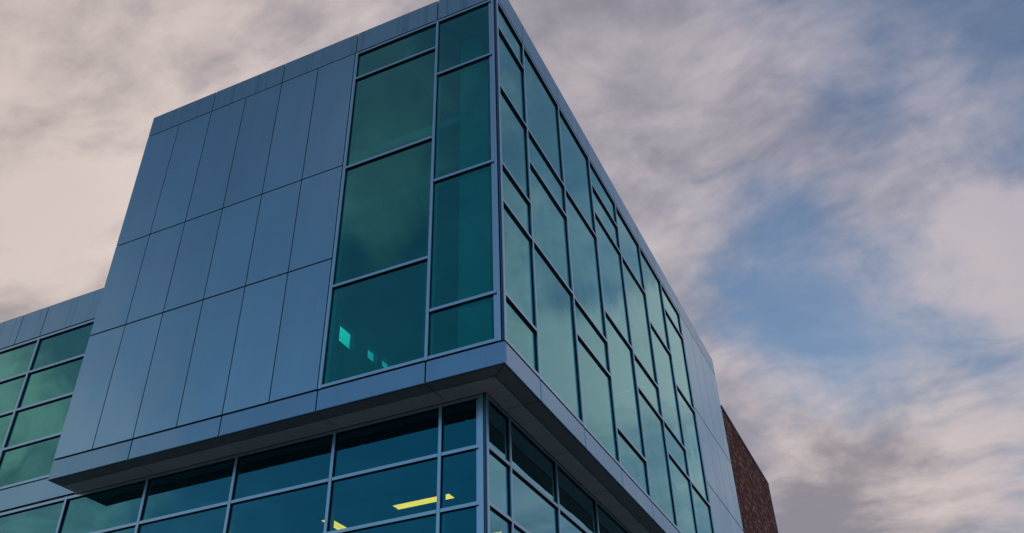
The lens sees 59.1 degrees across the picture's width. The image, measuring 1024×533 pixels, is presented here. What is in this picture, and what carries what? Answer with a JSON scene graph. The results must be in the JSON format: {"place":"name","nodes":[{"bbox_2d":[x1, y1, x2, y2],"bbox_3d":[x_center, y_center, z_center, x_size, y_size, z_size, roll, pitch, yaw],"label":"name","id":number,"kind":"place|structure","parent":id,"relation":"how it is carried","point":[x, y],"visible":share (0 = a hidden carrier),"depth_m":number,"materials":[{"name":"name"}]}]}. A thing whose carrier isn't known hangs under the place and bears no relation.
{"place":"outdoors","nodes":[
{"label":"outdoors","id":0,"kind":"place"},
{"bbox_2d":[0,0,1023,532],"label":"sky","id":1,"kind":"structure","parent":0,"point":[830,193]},
{"bbox_3d":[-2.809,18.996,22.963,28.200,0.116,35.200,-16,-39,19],"label":"pavement","id":2,"kind":"structure","parent":0,"visible":0},
{"bbox_2d":[0,0,743,532],"bbox_3d":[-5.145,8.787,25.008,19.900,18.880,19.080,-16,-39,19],"label":"office building","id":3,"kind":"structure","parent":2,"relation":"on","point":[402,274],"depth_m":18.14,"materials":[{"name":"blue-grey metal panels"},{"name":"glass"},{"name":"metal frames"}]},
{"bbox_2d":[721,405,778,532],"bbox_3d":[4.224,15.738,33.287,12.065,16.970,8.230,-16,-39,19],"label":"brick building","id":4,"kind":"structure","parent":2,"relation":"on","point":[756,508],"depth_m":34.34,"materials":[{"name":"brown brick"}]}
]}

